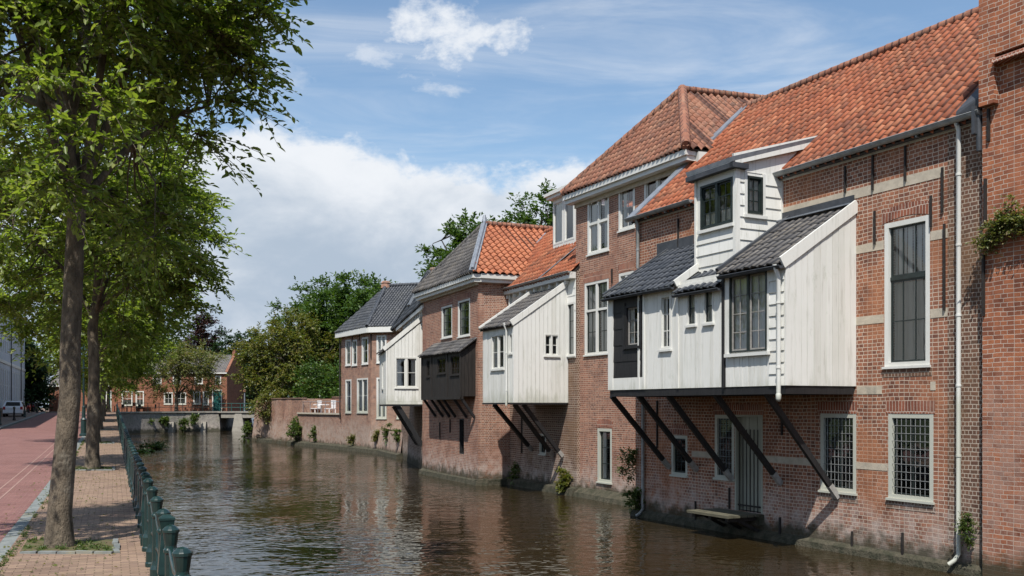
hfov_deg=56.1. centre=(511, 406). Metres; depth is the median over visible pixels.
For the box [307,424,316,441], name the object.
wall weed
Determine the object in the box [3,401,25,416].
parked car
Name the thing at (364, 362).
window
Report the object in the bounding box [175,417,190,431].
wall weed
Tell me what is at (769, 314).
hanging timber bay
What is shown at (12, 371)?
window
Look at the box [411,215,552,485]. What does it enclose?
corner brick house
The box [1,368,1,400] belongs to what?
window
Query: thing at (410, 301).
skylight
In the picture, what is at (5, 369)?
window
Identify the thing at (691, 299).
window
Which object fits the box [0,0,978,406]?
sky
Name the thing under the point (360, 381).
window
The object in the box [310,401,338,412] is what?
terrace rail
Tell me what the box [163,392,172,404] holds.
window
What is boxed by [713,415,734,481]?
window
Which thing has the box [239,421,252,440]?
shrub
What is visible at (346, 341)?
window
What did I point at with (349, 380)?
window
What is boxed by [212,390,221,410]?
door
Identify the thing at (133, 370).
street tree
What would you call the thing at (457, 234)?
roofside tree
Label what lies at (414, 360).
window
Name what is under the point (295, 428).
shrub
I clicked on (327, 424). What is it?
garden wall
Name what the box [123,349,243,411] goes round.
brick house
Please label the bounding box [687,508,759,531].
landing stage
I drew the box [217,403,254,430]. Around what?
canal bridge
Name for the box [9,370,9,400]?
window
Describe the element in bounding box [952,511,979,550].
climbing plant
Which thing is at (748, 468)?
door
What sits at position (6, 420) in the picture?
pavement
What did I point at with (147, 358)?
street tree
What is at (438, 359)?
window
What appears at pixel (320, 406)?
garden table
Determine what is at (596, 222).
window
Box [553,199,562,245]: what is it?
window
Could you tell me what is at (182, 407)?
quay railing
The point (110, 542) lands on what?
tree pit
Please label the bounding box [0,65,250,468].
street tree
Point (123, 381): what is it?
street tree
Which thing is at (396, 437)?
wall weed
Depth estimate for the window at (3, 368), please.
95.82 m
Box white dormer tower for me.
[685,135,817,274]
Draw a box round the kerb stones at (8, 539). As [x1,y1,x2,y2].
[0,436,84,560]
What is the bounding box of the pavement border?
[0,436,85,570]
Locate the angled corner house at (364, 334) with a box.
[335,281,418,446]
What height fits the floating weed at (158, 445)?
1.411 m
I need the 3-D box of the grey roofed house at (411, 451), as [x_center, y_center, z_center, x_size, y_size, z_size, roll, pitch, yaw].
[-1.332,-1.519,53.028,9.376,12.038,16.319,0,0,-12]
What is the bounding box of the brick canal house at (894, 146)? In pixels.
[624,6,981,575]
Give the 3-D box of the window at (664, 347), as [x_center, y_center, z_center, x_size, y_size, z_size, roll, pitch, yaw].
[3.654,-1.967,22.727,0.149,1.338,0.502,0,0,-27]
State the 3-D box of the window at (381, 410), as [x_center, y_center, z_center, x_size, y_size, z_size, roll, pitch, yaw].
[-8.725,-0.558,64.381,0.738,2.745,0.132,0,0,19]
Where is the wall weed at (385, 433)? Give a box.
[381,423,392,444]
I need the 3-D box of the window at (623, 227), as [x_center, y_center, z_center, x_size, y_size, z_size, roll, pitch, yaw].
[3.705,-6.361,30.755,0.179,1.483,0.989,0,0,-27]
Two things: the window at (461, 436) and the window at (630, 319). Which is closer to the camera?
the window at (630, 319)
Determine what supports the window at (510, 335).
in the white shed bay at (522, 367)
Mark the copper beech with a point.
(202, 326)
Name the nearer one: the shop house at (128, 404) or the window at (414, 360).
the window at (414, 360)
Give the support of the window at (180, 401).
in the brick house at (231, 391)
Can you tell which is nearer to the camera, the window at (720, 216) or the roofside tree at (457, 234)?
the window at (720, 216)
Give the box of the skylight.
[407,294,413,306]
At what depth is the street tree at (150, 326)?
46.36 m
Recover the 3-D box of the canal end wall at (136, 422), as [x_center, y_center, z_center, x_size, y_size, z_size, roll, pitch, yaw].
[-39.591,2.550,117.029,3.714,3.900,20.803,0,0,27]
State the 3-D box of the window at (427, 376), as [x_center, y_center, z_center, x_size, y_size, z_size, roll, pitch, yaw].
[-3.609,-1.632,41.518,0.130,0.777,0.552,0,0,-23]
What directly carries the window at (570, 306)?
in the white fronted house at (548, 266)
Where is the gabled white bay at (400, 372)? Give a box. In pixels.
[376,318,421,446]
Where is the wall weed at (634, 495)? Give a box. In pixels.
[622,486,645,512]
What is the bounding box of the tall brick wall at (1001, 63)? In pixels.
[979,0,1023,575]
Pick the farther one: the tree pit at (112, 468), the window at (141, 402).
the window at (141, 402)
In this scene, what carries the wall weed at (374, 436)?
attached to the weathered quay wall at (390, 449)
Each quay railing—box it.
[116,404,192,575]
[117,403,202,410]
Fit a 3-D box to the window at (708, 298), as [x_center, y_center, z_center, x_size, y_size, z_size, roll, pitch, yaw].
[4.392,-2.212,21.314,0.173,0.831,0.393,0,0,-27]
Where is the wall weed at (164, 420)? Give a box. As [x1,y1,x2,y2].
[158,416,169,427]
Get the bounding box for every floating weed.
[135,439,168,448]
[136,447,155,452]
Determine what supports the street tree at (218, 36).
on the pavement at (129, 559)
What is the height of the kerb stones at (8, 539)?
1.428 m
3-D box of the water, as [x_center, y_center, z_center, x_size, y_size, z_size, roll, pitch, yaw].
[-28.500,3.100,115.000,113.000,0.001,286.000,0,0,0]
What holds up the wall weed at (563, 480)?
attached to the white fronted house at (548, 266)
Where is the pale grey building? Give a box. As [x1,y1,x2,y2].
[0,313,25,415]
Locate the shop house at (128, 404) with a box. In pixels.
[48,369,143,411]
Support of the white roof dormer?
on the white fronted house at (548, 266)
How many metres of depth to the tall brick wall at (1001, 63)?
16.87 m
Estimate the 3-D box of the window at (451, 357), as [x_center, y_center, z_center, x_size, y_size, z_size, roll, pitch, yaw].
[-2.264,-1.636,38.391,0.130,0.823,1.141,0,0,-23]
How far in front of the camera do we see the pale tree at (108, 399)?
116.83 m
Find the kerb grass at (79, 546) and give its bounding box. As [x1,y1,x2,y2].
[0,440,114,571]
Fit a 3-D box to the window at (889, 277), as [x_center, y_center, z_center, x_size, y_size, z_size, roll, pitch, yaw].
[7.803,-2.218,18.922,0.170,2.933,1.148,0,0,-27]
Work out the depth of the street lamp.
54.93 m
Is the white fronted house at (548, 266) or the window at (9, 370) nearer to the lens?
the white fronted house at (548, 266)
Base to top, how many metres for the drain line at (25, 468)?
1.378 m
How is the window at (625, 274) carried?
in the tall brick house at (641, 161)
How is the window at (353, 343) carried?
in the angled corner house at (364, 334)
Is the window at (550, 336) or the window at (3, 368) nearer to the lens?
the window at (550, 336)
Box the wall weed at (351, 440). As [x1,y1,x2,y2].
[345,433,355,444]
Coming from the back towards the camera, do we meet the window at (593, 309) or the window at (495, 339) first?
the window at (495, 339)
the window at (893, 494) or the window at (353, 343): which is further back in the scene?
the window at (353, 343)
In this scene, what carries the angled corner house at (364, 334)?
on the canal bed
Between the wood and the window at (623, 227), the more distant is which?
the wood
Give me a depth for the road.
33.99 m
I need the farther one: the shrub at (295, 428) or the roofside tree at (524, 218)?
the shrub at (295, 428)
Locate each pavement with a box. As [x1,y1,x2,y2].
[0,412,40,426]
[0,413,149,575]
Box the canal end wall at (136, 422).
[120,411,233,433]
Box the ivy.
[965,194,1023,259]
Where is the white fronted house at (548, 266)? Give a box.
[501,189,655,495]
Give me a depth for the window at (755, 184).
21.67 m
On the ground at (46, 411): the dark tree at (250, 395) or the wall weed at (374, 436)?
the dark tree at (250, 395)
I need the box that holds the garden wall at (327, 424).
[252,396,340,444]
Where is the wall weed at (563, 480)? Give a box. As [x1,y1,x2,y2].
[554,466,572,493]
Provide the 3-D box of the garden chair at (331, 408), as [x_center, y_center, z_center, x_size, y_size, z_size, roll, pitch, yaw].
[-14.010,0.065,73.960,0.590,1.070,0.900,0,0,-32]
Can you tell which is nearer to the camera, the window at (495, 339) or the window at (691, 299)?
the window at (691, 299)
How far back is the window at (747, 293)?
20.13 m
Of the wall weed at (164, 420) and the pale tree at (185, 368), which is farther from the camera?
the pale tree at (185, 368)
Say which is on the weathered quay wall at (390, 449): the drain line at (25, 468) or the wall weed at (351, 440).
the wall weed at (351, 440)
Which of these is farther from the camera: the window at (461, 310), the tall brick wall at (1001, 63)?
the window at (461, 310)
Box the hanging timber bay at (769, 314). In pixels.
[601,195,857,498]
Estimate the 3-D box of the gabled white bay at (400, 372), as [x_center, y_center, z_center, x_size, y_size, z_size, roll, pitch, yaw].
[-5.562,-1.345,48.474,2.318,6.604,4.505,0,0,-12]
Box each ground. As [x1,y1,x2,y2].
[30,408,245,412]
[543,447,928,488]
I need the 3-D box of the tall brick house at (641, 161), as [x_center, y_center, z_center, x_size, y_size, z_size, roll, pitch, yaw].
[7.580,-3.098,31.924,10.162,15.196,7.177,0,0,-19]
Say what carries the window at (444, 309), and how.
in the corner brick house at (481, 265)
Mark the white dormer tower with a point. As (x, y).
(738, 203)
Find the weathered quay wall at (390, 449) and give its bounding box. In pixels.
[256,429,402,458]
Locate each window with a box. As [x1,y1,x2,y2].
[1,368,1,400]
[3,368,3,400]
[5,369,5,400]
[7,370,7,400]
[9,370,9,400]
[12,371,12,400]
[122,391,132,405]
[136,391,143,405]
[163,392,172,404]
[174,392,185,404]
[193,392,200,404]
[203,391,208,404]
[345,339,350,365]
[345,379,351,413]
[352,339,356,365]
[357,378,367,413]
[361,337,367,364]
[376,335,386,363]
[377,378,386,418]
[394,357,417,388]
[425,359,429,377]
[436,357,445,374]
[440,304,451,339]
[449,355,458,375]
[457,298,469,338]
[459,419,463,453]
[490,334,504,370]
[508,333,511,354]
[538,434,545,455]
[544,334,559,356]
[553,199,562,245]
[564,201,573,241]
[566,302,574,356]
[583,278,608,356]
[586,197,608,256]
[596,428,611,484]
[617,188,634,232]
[619,271,633,281]
[623,304,638,348]
[644,176,668,199]
[657,294,671,351]
[669,435,687,477]
[684,294,696,327]
[700,176,732,229]
[701,291,714,325]
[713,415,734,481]
[729,271,766,352]
[748,175,762,214]
[818,413,856,495]
[882,215,930,368]
[885,413,934,504]
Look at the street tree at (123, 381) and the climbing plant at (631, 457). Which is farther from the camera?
the street tree at (123, 381)
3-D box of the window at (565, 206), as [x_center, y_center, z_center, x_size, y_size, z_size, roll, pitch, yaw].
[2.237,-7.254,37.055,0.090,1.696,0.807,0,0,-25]
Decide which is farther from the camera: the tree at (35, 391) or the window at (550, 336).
the tree at (35, 391)
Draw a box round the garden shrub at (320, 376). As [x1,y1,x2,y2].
[285,355,338,398]
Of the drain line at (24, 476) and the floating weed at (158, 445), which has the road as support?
the drain line at (24, 476)
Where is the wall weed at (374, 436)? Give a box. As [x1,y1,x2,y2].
[371,429,379,442]
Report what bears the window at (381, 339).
in the angled corner house at (364, 334)
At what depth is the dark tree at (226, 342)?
148.54 m
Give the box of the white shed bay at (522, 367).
[478,282,567,457]
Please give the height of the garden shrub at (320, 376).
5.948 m
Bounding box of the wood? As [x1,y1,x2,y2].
[40,357,288,420]
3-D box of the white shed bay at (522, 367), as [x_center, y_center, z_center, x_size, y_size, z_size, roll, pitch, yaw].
[0.348,-1.312,34.643,2.381,6.302,3.030,0,0,-25]
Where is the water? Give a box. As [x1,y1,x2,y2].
[129,418,964,575]
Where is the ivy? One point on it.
(1003, 220)
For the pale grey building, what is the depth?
101.93 m
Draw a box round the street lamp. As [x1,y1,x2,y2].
[79,344,86,435]
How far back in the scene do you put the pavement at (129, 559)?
16.75 m
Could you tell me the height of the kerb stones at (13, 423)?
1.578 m
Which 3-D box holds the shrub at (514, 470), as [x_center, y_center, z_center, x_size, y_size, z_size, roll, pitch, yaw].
[0.232,2.738,37.622,0.927,1.232,1.207,0,0,-44]
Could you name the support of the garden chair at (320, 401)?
on the garden wall at (327, 424)
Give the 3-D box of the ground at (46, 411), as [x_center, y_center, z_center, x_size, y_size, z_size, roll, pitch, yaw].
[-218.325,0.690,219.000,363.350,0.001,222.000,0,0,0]
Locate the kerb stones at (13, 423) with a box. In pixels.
[0,412,44,428]
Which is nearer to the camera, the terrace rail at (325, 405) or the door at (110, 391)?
the terrace rail at (325, 405)
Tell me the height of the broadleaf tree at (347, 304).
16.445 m
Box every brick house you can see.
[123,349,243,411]
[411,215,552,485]
[560,84,852,510]
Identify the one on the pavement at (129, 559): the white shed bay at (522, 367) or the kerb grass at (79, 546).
the kerb grass at (79, 546)
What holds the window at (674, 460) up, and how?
in the brick canal house at (894, 146)
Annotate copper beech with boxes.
[178,308,224,354]
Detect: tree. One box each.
[0,0,313,547]
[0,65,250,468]
[0,219,209,442]
[24,340,58,411]
[25,337,48,409]
[31,291,180,429]
[34,337,177,421]
[50,347,158,415]
[81,376,143,411]
[139,339,229,410]
[205,325,267,410]
[224,306,338,409]
[237,339,293,409]
[263,268,395,398]
[414,207,497,278]
[489,178,556,225]
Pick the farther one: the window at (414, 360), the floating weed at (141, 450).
the floating weed at (141, 450)
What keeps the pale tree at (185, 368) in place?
on the ground at (46, 411)
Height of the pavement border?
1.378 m
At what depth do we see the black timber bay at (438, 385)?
39.20 m
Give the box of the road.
[0,413,86,541]
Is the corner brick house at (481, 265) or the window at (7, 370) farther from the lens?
the window at (7, 370)
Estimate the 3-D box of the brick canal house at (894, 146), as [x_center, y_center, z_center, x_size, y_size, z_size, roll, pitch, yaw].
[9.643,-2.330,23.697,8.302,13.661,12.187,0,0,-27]
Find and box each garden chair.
[311,400,321,412]
[324,400,335,412]
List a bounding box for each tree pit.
[19,538,119,553]
[75,466,115,470]
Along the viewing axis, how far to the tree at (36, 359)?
137.75 m
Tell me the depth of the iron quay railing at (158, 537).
12.47 m
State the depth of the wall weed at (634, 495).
26.88 m
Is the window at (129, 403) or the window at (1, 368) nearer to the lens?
the window at (1, 368)
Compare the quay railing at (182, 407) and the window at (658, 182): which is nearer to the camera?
the window at (658, 182)
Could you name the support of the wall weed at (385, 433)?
attached to the weathered quay wall at (390, 449)
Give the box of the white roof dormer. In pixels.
[544,183,604,247]
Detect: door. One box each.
[106,391,111,410]
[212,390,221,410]
[735,415,762,513]
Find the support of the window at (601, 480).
in the tall brick house at (641, 161)
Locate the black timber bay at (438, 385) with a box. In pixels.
[418,337,476,417]
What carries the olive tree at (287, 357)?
on the right bank ground
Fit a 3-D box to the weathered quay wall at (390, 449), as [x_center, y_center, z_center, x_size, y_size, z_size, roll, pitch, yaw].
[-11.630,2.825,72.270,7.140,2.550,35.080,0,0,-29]
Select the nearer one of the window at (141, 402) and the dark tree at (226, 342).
the window at (141, 402)
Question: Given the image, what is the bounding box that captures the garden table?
[313,404,328,412]
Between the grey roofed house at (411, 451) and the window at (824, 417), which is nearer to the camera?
the window at (824, 417)
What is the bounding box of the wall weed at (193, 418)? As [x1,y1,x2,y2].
[188,413,200,425]
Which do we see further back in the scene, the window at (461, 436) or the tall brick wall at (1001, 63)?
the window at (461, 436)
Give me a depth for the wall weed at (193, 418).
117.54 m
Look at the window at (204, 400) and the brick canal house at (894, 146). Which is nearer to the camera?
the brick canal house at (894, 146)
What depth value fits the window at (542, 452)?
35.74 m
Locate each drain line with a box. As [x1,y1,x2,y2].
[0,420,79,488]
[0,449,53,498]
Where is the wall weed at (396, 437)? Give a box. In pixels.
[390,428,400,444]
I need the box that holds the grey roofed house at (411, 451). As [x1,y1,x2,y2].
[390,267,467,468]

